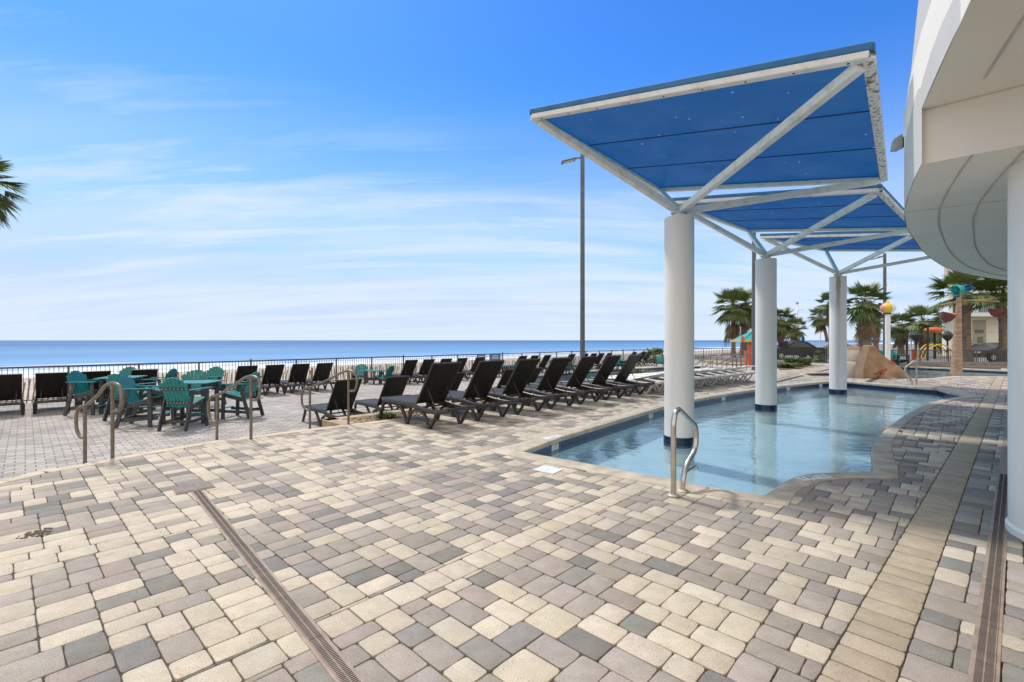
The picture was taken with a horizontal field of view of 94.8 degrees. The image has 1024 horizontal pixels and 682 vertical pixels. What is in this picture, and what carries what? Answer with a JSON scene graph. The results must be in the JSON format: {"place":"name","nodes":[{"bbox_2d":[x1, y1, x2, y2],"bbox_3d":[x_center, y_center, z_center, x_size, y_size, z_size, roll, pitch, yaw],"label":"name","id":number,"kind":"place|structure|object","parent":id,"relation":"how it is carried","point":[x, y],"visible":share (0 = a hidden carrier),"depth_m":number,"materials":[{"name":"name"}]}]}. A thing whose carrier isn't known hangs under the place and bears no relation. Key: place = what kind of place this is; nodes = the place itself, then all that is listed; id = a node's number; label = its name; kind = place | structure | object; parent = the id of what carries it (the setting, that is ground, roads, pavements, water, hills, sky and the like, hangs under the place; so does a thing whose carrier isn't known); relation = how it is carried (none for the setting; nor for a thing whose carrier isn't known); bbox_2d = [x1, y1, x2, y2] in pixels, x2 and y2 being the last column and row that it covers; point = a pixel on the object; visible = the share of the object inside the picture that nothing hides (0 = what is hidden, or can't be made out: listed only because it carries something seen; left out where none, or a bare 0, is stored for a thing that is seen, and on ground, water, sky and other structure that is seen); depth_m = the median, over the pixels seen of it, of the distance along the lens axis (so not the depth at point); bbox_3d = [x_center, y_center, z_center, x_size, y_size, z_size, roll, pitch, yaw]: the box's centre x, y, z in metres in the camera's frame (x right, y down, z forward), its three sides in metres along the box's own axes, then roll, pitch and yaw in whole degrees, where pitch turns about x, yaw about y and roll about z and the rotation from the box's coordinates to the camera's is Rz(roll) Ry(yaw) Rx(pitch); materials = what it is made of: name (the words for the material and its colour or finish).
{"place":"outdoors","nodes":[
{"label":"outdoors","id":0,"kind":"place"},
{"bbox_2d":[0,359,715,479],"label":"terrace paving","id":1,"kind":"structure","parent":0,"point":[45,437],"depth_m":10.66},
{"bbox_2d":[0,373,24,414],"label":"sun lounger","id":2,"kind":"object","parent":1,"relation":"on","point":[10,386],"visible":1,"depth_m":12.53,"materials":[{"name":"brown plastic"}]},
{"bbox_2d":[0,155,30,230],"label":"fan palm","id":3,"kind":"object","parent":1,"relation":"on","point":[6,204],"visible":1,"depth_m":12.98,"materials":[{"name":"plant"}]},
{"bbox_2d":[33,372,69,413],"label":"sun lounger","id":4,"kind":"object","parent":1,"relation":"on","point":[51,385],"visible":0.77,"depth_m":13.08,"materials":[{"name":"brown plastic"}]},
{"bbox_2d":[63,370,115,415],"bbox_3d":[-11.461,1.415,12.805,0.911,1.193,0.775,0,0,-5],"label":"adirondack bar chair","id":5,"kind":"object","parent":1,"relation":"on","point":[78,381],"visible":0.86,"depth_m":12.55,"materials":[{"name":"plastic"}]},
{"bbox_2d":[74,370,110,410],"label":"sun lounger","id":6,"kind":"object","parent":1,"relation":"on","point":[90,375],"visible":0.42,"depth_m":13.68,"materials":[{"name":"brown plastic"}]},
{"bbox_2d":[93,375,147,413],"bbox_3d":[-10.923,1.510,13.161,0.920,0.979,0.912,0,0,-20],"label":"bar table","id":7,"kind":"object","parent":1,"relation":"on","point":[102,380],"visible":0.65,"depth_m":12.77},
{"bbox_2d":[102,373,156,420],"bbox_3d":[-9.710,1.415,11.982,0.775,1.193,0.911,0,0,10],"label":"adirondack bar chair","id":8,"kind":"object","parent":1,"relation":"on","point":[127,412],"visible":0.25,"depth_m":11.71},
{"bbox_2d":[115,375,170,427],"bbox_3d":[-8.665,1.415,11.072,0.911,1.193,0.775,0,0,-12],"label":"adirondack bar chair","id":9,"kind":"object","parent":1,"relation":"on","point":[132,397],"visible":0.91,"depth_m":10.85,"materials":[{"name":"plastic"}]},
{"bbox_2d":[131,369,160,396],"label":"sun lounger","id":10,"kind":"object","parent":1,"relation":"on","point":[151,372],"visible":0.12,"depth_m":14.52,"materials":[{"name":"brown plastic"}]},
{"bbox_2d":[136,368,177,410],"bbox_3d":[-10.255,1.415,13.636,0.911,1.193,0.775,0,0,-10],"label":"adirondack bar chair","id":11,"kind":"object","parent":1,"relation":"on","point":[173,372],"visible":0.38,"depth_m":13.43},
{"bbox_2d":[157,377,212,430],"bbox_3d":[-7.454,1.415,10.749,0.775,1.193,0.911,0,0,2],"label":"adirondack bar chair","id":12,"kind":"object","parent":1,"relation":"on","point":[175,391],"visible":0.98,"depth_m":10.47,"materials":[{"name":"plastic"}]},
{"bbox_2d":[177,370,208,412],"bbox_3d":[-8.648,1.415,12.722,0.775,1.193,0.911,0,0,-20],"label":"adirondack bar chair","id":13,"kind":"object","parent":1,"relation":"on","point":[193,374],"visible":0.38,"depth_m":13.02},
{"bbox_2d":[171,380,224,423],"bbox_3d":[-7.803,1.510,11.617,0.920,0.979,0.912,0,0,-8],"label":"bar table","id":14,"kind":"object","parent":1,"relation":"on","point":[203,383],"visible":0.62,"depth_m":11.44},
{"bbox_2d":[186,366,226,403],"bbox_3d":[-9.340,1.415,14.371,0.775,1.193,0.911,0,0,10],"label":"adirondack bar chair","id":15,"kind":"object","parent":1,"relation":"on","point":[216,373],"visible":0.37,"depth_m":14.67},
{"bbox_2d":[217,372,264,418],"bbox_3d":[-7.047,1.415,12.218,0.911,1.193,0.775,0,0,2],"label":"adirondack bar chair","id":16,"kind":"object","parent":1,"relation":"on","point":[238,394],"visible":0.78,"depth_m":11.95,"materials":[{"name":"plastic"}]},
{"bbox_2d":[226,365,258,390],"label":"sun lounger","id":17,"kind":"object","parent":1,"relation":"on","point":[242,371],"visible":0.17,"depth_m":16.56,"materials":[{"name":"brown plastic"}]},
{"bbox_2d":[261,364,288,395],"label":"sun lounger","id":18,"kind":"object","parent":1,"relation":"on","point":[272,374],"visible":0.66,"depth_m":17.28,"materials":[{"name":"brown plastic"}]},
{"bbox_2d":[277,363,313,393],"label":"sun lounger","id":19,"kind":"object","parent":1,"relation":"on","point":[298,372],"visible":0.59,"depth_m":17.97,"materials":[{"name":"brown plastic"}]},
{"bbox_2d":[298,363,334,391],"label":"sun lounger","id":20,"kind":"object","parent":1,"relation":"on","point":[322,371],"visible":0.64,"depth_m":18.64,"materials":[{"name":"brown plastic"}]},
{"bbox_2d":[301,370,357,428],"bbox_3d":[-3.319,1.261,8.518,1.316,1.477,0.042,0,0,22],"label":"stair handrail","id":21,"kind":"object","parent":1,"relation":"on","point":[348,391],"visible":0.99,"depth_m":8.38,"materials":[{"name":"silver metal"}]},
{"bbox_2d":[0,348,662,402],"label":"sea railing","id":22,"kind":"object","parent":1,"relation":"on","point":[556,354],"visible":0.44,"depth_m":20.98,"materials":[{"name":"metal"}]},
{"bbox_2d":[302,378,370,425],"bbox_3d":[-4.152,1.452,11.121,2.148,1.134,0.738,0,0,43],"label":"sun lounger","id":23,"kind":"object","parent":1,"relation":"on","point":[338,399],"visible":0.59,"depth_m":10.88,"materials":[{"name":"brown plastic"}]},
{"bbox_2d":[354,376,409,412],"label":"sun lounger","id":24,"kind":"object","parent":1,"relation":"on","point":[394,386],"visible":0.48,"depth_m":11.78,"materials":[{"name":"brown plastic"}]},
{"bbox_2d":[373,365,394,384],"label":"adirondack chair","id":25,"kind":"object","parent":1,"relation":"on","point":[389,370],"visible":0.78,"depth_m":21.15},
{"bbox_2d":[392,360,422,383],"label":"sun lounger","id":26,"kind":"object","parent":1,"relation":"on","point":[409,366],"visible":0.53,"depth_m":21.54,"materials":[{"name":"brown plastic"}]},
{"bbox_2d":[412,359,434,382],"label":"sun lounger","id":27,"kind":"object","parent":1,"relation":"on","point":[425,367],"visible":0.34,"depth_m":22.20,"materials":[{"name":"brown plastic"}]},
{"bbox_2d":[415,372,470,404],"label":"sun lounger","id":28,"kind":"object","parent":1,"relation":"on","point":[457,381],"visible":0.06,"depth_m":13.15,"materials":[{"name":"brown plastic"}]},
{"bbox_2d":[322,389,577,426],"bbox_3d":[1.886,1.773,14.072,0.861,0.538,14.997,0,0,44],"label":"stone kerb","id":29,"kind":"object","parent":1,"relation":"on","point":[335,421],"visible":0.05,"depth_m":9.04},
{"label":"planter soil","id":30,"kind":"structure","parent":29,"relation":"in","visible":0},
{"bbox_2d":[345,398,522,422],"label":"pebbles","id":31,"kind":"object","parent":30,"relation":"on","point":[365,419],"visible":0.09,"depth_m":9.19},
{"bbox_2d":[496,369,516,395],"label":"sun lounger","id":32,"kind":"object","parent":1,"relation":"on","point":[506,376],"visible":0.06,"depth_m":14.50,"materials":[{"name":"brown plastic"}]},
{"bbox_2d":[561,154,584,359],"bbox_3d":[2.448,-2.665,18.483,1.021,9.330,0.406,0,0,0],"label":"lamp post","id":33,"kind":"object","parent":1,"relation":"on","point":[582,254],"visible":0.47,"depth_m":18.43,"materials":[{"name":"metal"}]},
{"bbox_2d":[699,360,743,364],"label":"sandy bank","id":34,"kind":"structure","parent":1,"relation":"on","point":[719,361],"depth_m":38.49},
{"bbox_2d":[709,287,751,357],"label":"fan palm","id":35,"kind":"object","parent":34,"relation":"on","point":[732,330],"visible":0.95,"depth_m":41.69,"materials":[{"name":"plant"}]},
{"bbox_2d":[728,286,751,356],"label":"fan palm","id":36,"kind":"object","parent":34,"relation":"on","point":[745,329],"visible":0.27,"depth_m":43.72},
{"bbox_2d":[730,331,751,364],"bbox_3d":[17.083,0.650,33.465,2.420,2.600,1.870,0,0,0],"label":"snack kiosk","id":37,"kind":"object","parent":1,"relation":"on","point":[747,337],"visible":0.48,"depth_m":32.91,"materials":[{"name":"orange paint"}]},
{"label":"terrace steps","id":38,"kind":"structure","parent":1,"relation":"on","visible":0},
{"bbox_2d":[74,381,123,463],"bbox_3d":[-5.356,1.261,6.091,1.016,1.477,0.042,0,0,22],"label":"stair handrail","id":39,"kind":"object","parent":38,"relation":"on","point":[112,384],"visible":0.98,"depth_m":5.99,"materials":[{"name":"silver metal"}]},
{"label":"terrace riser","id":40,"kind":"structure","parent":1,"relation":"on","visible":0},
{"bbox_2d":[0,370,751,483],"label":"stone kerb","id":41,"kind":"structure","parent":40,"relation":"on","point":[21,477],"depth_m":6.43,"materials":[{"name":"stone"}]},
{"bbox_2d":[1,349,739,402],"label":"beach sand","id":42,"kind":"structure","parent":0,"point":[229,371],"depth_m":81.95,"materials":[{"name":"sand"}]},
{"bbox_2d":[0,340,913,377],"bbox_3d":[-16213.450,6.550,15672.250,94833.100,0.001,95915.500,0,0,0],"label":"sea","id":43,"kind":"structure","parent":0,"point":[19,353],"depth_m":300.68,"materials":[{"name":"liquid"}]},
{"bbox_2d":[0,0,947,343],"label":"sky","id":44,"kind":"structure","parent":0,"point":[194,169],"materials":[{"name":"blue"}]},
{"bbox_2d":[0,363,1023,681],"bbox_3d":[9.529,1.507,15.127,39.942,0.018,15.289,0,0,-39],"label":"terrace paving","id":45,"kind":"structure","parent":0,"point":[402,483],"depth_m":3.16,"materials":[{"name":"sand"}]},
{"bbox_2d":[171,480,215,494],"bbox_3d":[-3.240,1.496,4.787,0.330,0.016,0.300,0,0,-43],"label":"square drain","id":46,"kind":"object","parent":45,"relation":"on","point":[188,488],"visible":1,"depth_m":4.75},
{"bbox_2d":[207,375,261,439],"bbox_3d":[-4.302,1.261,7.267,1.166,1.477,0.042,0,0,22],"label":"stair handrail","id":47,"kind":"object","parent":45,"relation":"on","point":[251,400],"visible":0.99,"depth_m":7.16,"materials":[{"name":"silver metal"}]},
{"bbox_2d":[191,490,365,681],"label":"channel drain","id":48,"kind":"object","parent":45,"relation":"on","point":[333,661],"visible":1,"depth_m":2.66,"materials":[{"name":"metal"}]},
{"bbox_2d":[378,362,475,428],"bbox_3d":[-1.568,0.948,8.610,2.148,1.134,0.738,0,0,44],"label":"sun lounger","id":49,"kind":"object","parent":45,"relation":"on","point":[439,381],"visible":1,"depth_m":8.37,"materials":[{"name":"brown plastic"}]},
{"bbox_2d":[426,360,518,420],"bbox_3d":[-0.823,0.948,9.369,2.148,1.134,0.738,0,0,44],"label":"sun lounger","id":50,"kind":"object","parent":45,"relation":"on","point":[483,378],"visible":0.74,"depth_m":9.09,"materials":[{"name":"brown plastic"}]},
{"bbox_2d":[465,358,554,414],"bbox_3d":[-0.086,0.948,10.118,2.148,1.134,0.738,0,0,43],"label":"sun lounger","id":51,"kind":"object","parent":45,"relation":"on","point":[522,373],"visible":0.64,"depth_m":9.84,"materials":[{"name":"brown plastic"}]},
{"bbox_2d":[499,357,584,408],"bbox_3d":[0.676,0.948,10.895,2.148,1.134,0.738,0,0,45],"label":"sun lounger","id":52,"kind":"object","parent":45,"relation":"on","point":[552,375],"visible":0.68,"depth_m":10.61,"materials":[{"name":"brown plastic"}]},
{"bbox_2d":[532,465,562,473],"bbox_3d":[0.423,1.494,5.440,0.280,0.010,0.247,0,0,38],"label":"skimmer cover","id":53,"kind":"object","parent":45,"relation":"on","point":[548,469],"visible":1,"depth_m":5.43,"materials":[{"name":"plastic"}]},
{"bbox_2d":[529,356,611,404],"bbox_3d":[1.410,0.948,11.642,2.148,1.134,0.738,0,0,43],"label":"sun lounger","id":54,"kind":"object","parent":45,"relation":"on","point":[581,372],"visible":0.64,"depth_m":11.36,"materials":[{"name":"brown plastic"}]},
{"bbox_2d":[559,355,634,399],"bbox_3d":[2.158,0.948,12.403,2.148,1.134,0.738,0,0,43],"label":"sun lounger","id":55,"kind":"object","parent":45,"relation":"on","point":[605,370],"visible":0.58,"depth_m":12.13,"materials":[{"name":"brown plastic"}]},
{"bbox_2d":[585,354,654,396],"bbox_3d":[2.900,0.948,13.158,2.148,1.134,0.738,0,0,43],"label":"sun lounger","id":56,"kind":"object","parent":45,"relation":"on","point":[630,363],"visible":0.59,"depth_m":12.89,"materials":[{"name":"brown plastic"}]},
{"bbox_2d":[608,373,663,393],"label":"sun lounger","id":57,"kind":"object","parent":45,"relation":"on","point":[642,379],"visible":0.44,"depth_m":13.46,"materials":[{"name":"white plastic"}]},
{"bbox_2d":[667,407,698,497],"bbox_3d":[1.723,1.077,4.699,0.576,0.849,0.116,0,0,-44],"label":"pool grab rail","id":58,"kind":"object","parent":45,"relation":"on","point":[692,454],"visible":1,"depth_m":4.63,"materials":[{"name":"metal"}]},
{"bbox_2d":[657,368,721,386],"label":"sun lounger","id":59,"kind":"object","parent":45,"relation":"on","point":[712,377],"visible":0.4,"depth_m":15.35,"materials":[{"name":"white plastic"}]},
{"bbox_2d":[697,367,732,385],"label":"sun lounger","id":60,"kind":"object","parent":45,"relation":"on","point":[716,379],"visible":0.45,"depth_m":15.76,"materials":[{"name":"white plastic"}]},
{"bbox_2d":[702,366,742,383],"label":"sun lounger","id":61,"kind":"object","parent":45,"relation":"on","point":[726,378],"visible":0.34,"depth_m":16.23,"materials":[{"name":"white plastic"}]},
{"bbox_2d":[694,366,751,382],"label":"sun lounger","id":62,"kind":"object","parent":45,"relation":"on","point":[736,379],"visible":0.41,"depth_m":16.91,"materials":[{"name":"white plastic"}]},
{"bbox_2d":[493,381,977,506],"bbox_3d":[6.897,1.530,10.938,16.888,0.079,5.077,0,0,-42],"label":"wading pool coping","id":63,"kind":"object","parent":45,"relation":"on","point":[884,464],"visible":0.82,"depth_m":6.09,"materials":[{"name":"concrete"}]},
{"bbox_2d":[550,391,931,494],"bbox_3d":[6.893,1.860,10.940,16.224,0.280,4.529,0,0,-42],"label":"wading pool basin","id":64,"kind":"object","parent":45,"relation":"in","point":[758,458],"visible":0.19,"depth_m":8.54,"materials":[{"name":"liquid"}]},
{"bbox_2d":[663,210,693,465],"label":"round column","id":65,"kind":"structure","parent":64,"relation":"on","point":[678,308],"depth_m":7.50,"materials":[{"name":"paint"}]},
{"bbox_2d":[529,41,887,213],"bbox_3d":[3.283,-2.752,7.390,4.010,1.371,4.714,0,0,40],"label":"shade canopy","id":66,"kind":"object","parent":65,"relation":"on","point":[761,124],"visible":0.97,"depth_m":6.62,"materials":[{"name":"fabric"}]},
{"bbox_2d":[533,383,958,470],"bbox_3d":[6.893,1.650,10.940,16.221,0.160,4.526,0,0,-42],"label":"wading pool tile band","id":67,"kind":"object","parent":64,"relation":"attached to","point":[567,444],"visible":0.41,"depth_m":9.55,"materials":[{"name":"tile"}]},
{"bbox_2d":[755,255,776,423],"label":"round column","id":68,"kind":"structure","parent":64,"relation":"on","point":[765,332],"depth_m":11.27,"materials":[{"name":"paint"}]},
{"bbox_2d":[672,184,908,256],"bbox_3d":[6.810,-2.739,11.290,4.714,1.400,4.010,0,0,-43],"label":"shade canopy","id":69,"kind":"object","parent":68,"relation":"on","point":[878,207],"visible":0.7,"depth_m":11.14,"materials":[{"name":"fabric"}]},
{"bbox_2d":[829,273,846,403],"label":"round column","id":70,"kind":"structure","parent":64,"relation":"on","point":[837,332],"depth_m":14.79,"materials":[{"name":"white paint"}]},
{"bbox_2d":[760,231,930,273],"bbox_3d":[11.140,-2.814,15.010,4.714,1.449,4.010,0,0,-34],"label":"shade canopy","id":71,"kind":"object","parent":70,"relation":"on","point":[896,243],"visible":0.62,"depth_m":14.89,"materials":[{"name":"fabric"}]},
{"bbox_2d":[751,232,755,370],"bbox_3d":[12.087,-2.085,23.500,0.418,7.230,0.418,0,0,0],"label":"lamp post","id":72,"kind":"object","parent":45,"relation":"on","point":[753,306],"visible":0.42,"depth_m":23.42,"materials":[{"name":"metal"}]},
{"bbox_2d":[777,362,811,369],"bbox_3d":[16.317,1.495,27.372,2.082,0.050,9.571,0,0,30],"label":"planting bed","id":73,"kind":"object","parent":45,"relation":"on","point":[797,367],"visible":0.4,"depth_m":25.38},
{"bbox_2d":[780,356,814,366],"bbox_3d":[16.107,1.167,26.628,2.385,0.626,2.345,0,0,0],"label":"leafy shrub","id":74,"kind":"object","parent":73,"relation":"on","point":[795,360],"visible":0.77,"depth_m":26.34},
{"bbox_2d":[782,348,826,362],"bbox_3d":[19.500,1.015,30.800,6.268,1.030,0.055,0,0,4],"label":"picket railing","id":75,"kind":"object","parent":45,"relation":"on","point":[806,354],"visible":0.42,"depth_m":30.80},
{"bbox_2d":[847,347,860,377],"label":"white wall","id":76,"kind":"structure","parent":45,"relation":"on","point":[853,353],"depth_m":19.57,"materials":[{"name":"paint"}]},
{"bbox_2d":[847,280,895,350],"bbox_3d":[19.893,-1.128,26.550,2.785,4.656,2.988,0,0,0],"label":"fan palm","id":77,"kind":"object","parent":45,"relation":"on","point":[866,314],"visible":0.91,"depth_m":26.16,"materials":[{"name":"plant"}]},
{"bbox_2d":[871,253,886,351],"bbox_3d":[22.653,-1.910,28.985,1.025,6.880,0.410,0,0,0],"label":"lamp post","id":78,"kind":"object","parent":45,"relation":"on","point":[884,274],"visible":0.49,"depth_m":28.94,"materials":[{"name":"metal"}]},
{"bbox_2d":[855,345,907,377],"bbox_3d":[15.030,0.847,19.117,2.922,1.306,1.278,0,0,0],"label":"pool slide","id":79,"kind":"object","parent":45,"relation":"on","point":[872,362],"visible":0.96,"depth_m":18.57,"materials":[{"name":"brown paint"}]},
{"bbox_2d":[890,366,1007,379],"bbox_3d":[19.632,1.530,21.174,12.516,0.079,6.323,0,0,-41],"label":"slide pool coping","id":80,"kind":"object","parent":45,"relation":"on","point":[954,376],"visible":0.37,"depth_m":23.54,"materials":[{"name":"concrete"}]},
{"bbox_2d":[893,349,1007,361],"bbox_3d":[26.800,1.025,28.000,8.455,1.010,0.055,0,0,0],"label":"picket railing","id":81,"kind":"object","parent":45,"relation":"on","point":[948,350],"visible":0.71,"depth_m":27.99,"materials":[{"name":"metal"}]},
{"bbox_2d":[895,362,1007,365],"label":"block wall","id":82,"kind":"structure","parent":45,"relation":"on","point":[949,363],"depth_m":27.75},
{"bbox_2d":[904,0,1023,280],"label":"hotel building","id":83,"kind":"structure","parent":45,"relation":"on","point":[964,131],"depth_m":3.57,"materials":[{"name":"white paint"}]},
{"bbox_2d":[890,134,903,151],"bbox_3d":[4.226,-2.162,5.152,0.097,0.155,0.098,0,0,8],"label":"wall lamp","id":84,"kind":"object","parent":83,"relation":"attached to","point":[897,144],"visible":0.87,"depth_m":5.11,"materials":[{"name":"grey metal"}]},
{"bbox_2d":[922,270,1007,361],"bbox_3d":[28.405,-1.613,29.533,4.402,6.326,4.317,0,0,-24],"label":"fan palm","id":85,"kind":"object","parent":45,"relation":"on","point":[955,278],"visible":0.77,"depth_m":29.26,"materials":[{"name":"plant"}]},
{"bbox_2d":[928,365,1007,367],"bbox_3d":[27.750,1.505,26.550,6.500,0.050,2.300,0,0,0],"label":"mulch bed","id":86,"kind":"object","parent":45,"relation":"on","point":[985,366],"visible":0.75,"depth_m":26.53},
{"bbox_2d":[967,409,1007,681],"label":"channel drain","id":87,"kind":"object","parent":45,"relation":"on","point":[985,661],"visible":0.94,"depth_m":2.76,"materials":[{"name":"metal"}]},
{"bbox_2d":[971,279,1007,361],"bbox_3d":[30.056,-1.486,28.793,3.553,6.072,3.790,0,0,0],"label":"fan palm","id":88,"kind":"object","parent":45,"relation":"on","point":[1003,329],"visible":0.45,"depth_m":28.62,"materials":[{"name":"plant"}]},
{"bbox_2d":[1005,158,1023,541],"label":"building column","id":89,"kind":"structure","parent":45,"relation":"on","point":[1014,522],"depth_m":3.60,"materials":[{"name":"paint"}]},
{"bbox_2d":[535,367,699,381],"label":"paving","id":90,"kind":"structure","parent":0,"point":[595,373],"depth_m":30.00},
{"bbox_2d":[637,386,947,446],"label":"wading pool water","id":91,"kind":"structure","parent":0,"point":[823,397],"depth_m":12.42,"materials":[{"name":"liquid"}]},
{"bbox_2d":[694,344,987,362],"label":"parking lot","id":92,"kind":"structure","parent":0,"point":[725,357],"depth_m":45.17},
{"bbox_2d":[777,306,800,343],"bbox_3d":[22.880,-0.663,40.050,2.774,4.726,2.976,0,0,0],"label":"fan palm","id":93,"kind":"object","parent":92,"relation":"on","point":[783,326],"visible":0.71,"depth_m":39.53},
{"bbox_2d":[785,317,808,340],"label":"fan palm","id":94,"kind":"object","parent":92,"relation":"on","point":[795,334],"visible":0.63,"depth_m":59.46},
{"bbox_2d":[777,341,825,359],"bbox_3d":[22.861,0.810,38.500,4.520,1.500,2.000,0,0,0],"label":"parked car","id":95,"kind":"object","parent":92,"relation":"on","point":[787,346],"visible":0.38,"depth_m":37.72,"materials":[{"name":"paint"}]},
{"bbox_2d":[806,307,828,341],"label":"fan palm","id":96,"kind":"object","parent":92,"relation":"on","point":[819,323],"visible":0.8,"depth_m":57.83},
{"bbox_2d":[815,291,828,358],"bbox_3d":[27.076,-1.259,39.994,2.538,5.918,2.673,0,0,39],"label":"fan palm","id":97,"kind":"object","parent":92,"relation":"on","point":[825,307],"visible":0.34,"depth_m":39.98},
{"bbox_2d":[872,315,882,349],"bbox_3d":[29.360,-0.383,38.017,1.800,3.966,1.825,0,0,0],"label":"fan palm","id":98,"kind":"object","parent":92,"relation":"on","point":[878,326],"visible":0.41,"depth_m":37.75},
{"bbox_2d":[882,311,916,355],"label":"fan palm","id":99,"kind":"object","parent":92,"relation":"on","point":[897,335],"visible":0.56,"depth_m":45.70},
{"bbox_2d":[898,304,949,356],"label":"fan palm","id":100,"kind":"object","parent":92,"relation":"on","point":[921,326],"visible":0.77,"depth_m":42.57,"materials":[{"name":"plant"}]},
{"bbox_2d":[972,343,998,361],"bbox_3d":[34.380,0.850,33.499,4.420,1.360,1.950,0,0,-8],"label":"parked car","id":101,"kind":"object","parent":92,"relation":"on","point":[988,346],"visible":0.16,"depth_m":32.88,"materials":[{"name":"paint"}]},
{"bbox_2d":[917,327,951,359],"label":"playground arch","id":102,"kind":"structure","parent":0,"point":[934,330],"depth_m":37.93,"materials":[{"name":"yellow paint"}]},
{"bbox_2d":[896,369,1007,378],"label":"slide pool water","id":103,"kind":"structure","parent":0,"point":[924,373],"depth_m":23.07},
{"bbox_2d":[933,267,1007,355],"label":"hotel","id":104,"kind":"structure","parent":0,"point":[984,326],"depth_m":46.98,"materials":[{"name":"paint"}]},
{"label":"slide pool basin","id":105,"kind":"structure","parent":0,"visible":0},
{"bbox_2d":[880,301,895,360],"bbox_3d":[19.566,-0.068,24.500,0.670,3.936,0.670,0,0,0],"label":"beach ball post","id":106,"kind":"object","parent":105,"relation":"on","point":[887,308],"visible":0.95,"depth_m":24.41,"materials":[{"name":"white paint"}]},
{"bbox_2d":[941,284,1007,374],"bbox_3d":[22.077,-0.373,22.097,3.444,4.545,1.187,0,0,10],"label":"water play feature","id":107,"kind":"object","parent":105,"relation":"on","point":[956,366],"visible":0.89,"depth_m":22.28,"materials":[{"name":"brown paint"}]},
{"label":"dune ground","id":108,"kind":"structure","parent":0,"visible":0},
{"bbox_2d":[0,354,654,402],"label":"dune fence","id":109,"kind":"object","parent":108,"relation":"on","point":[311,373],"visible":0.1,"depth_m":22.86,"materials":[{"name":"brown wood"}]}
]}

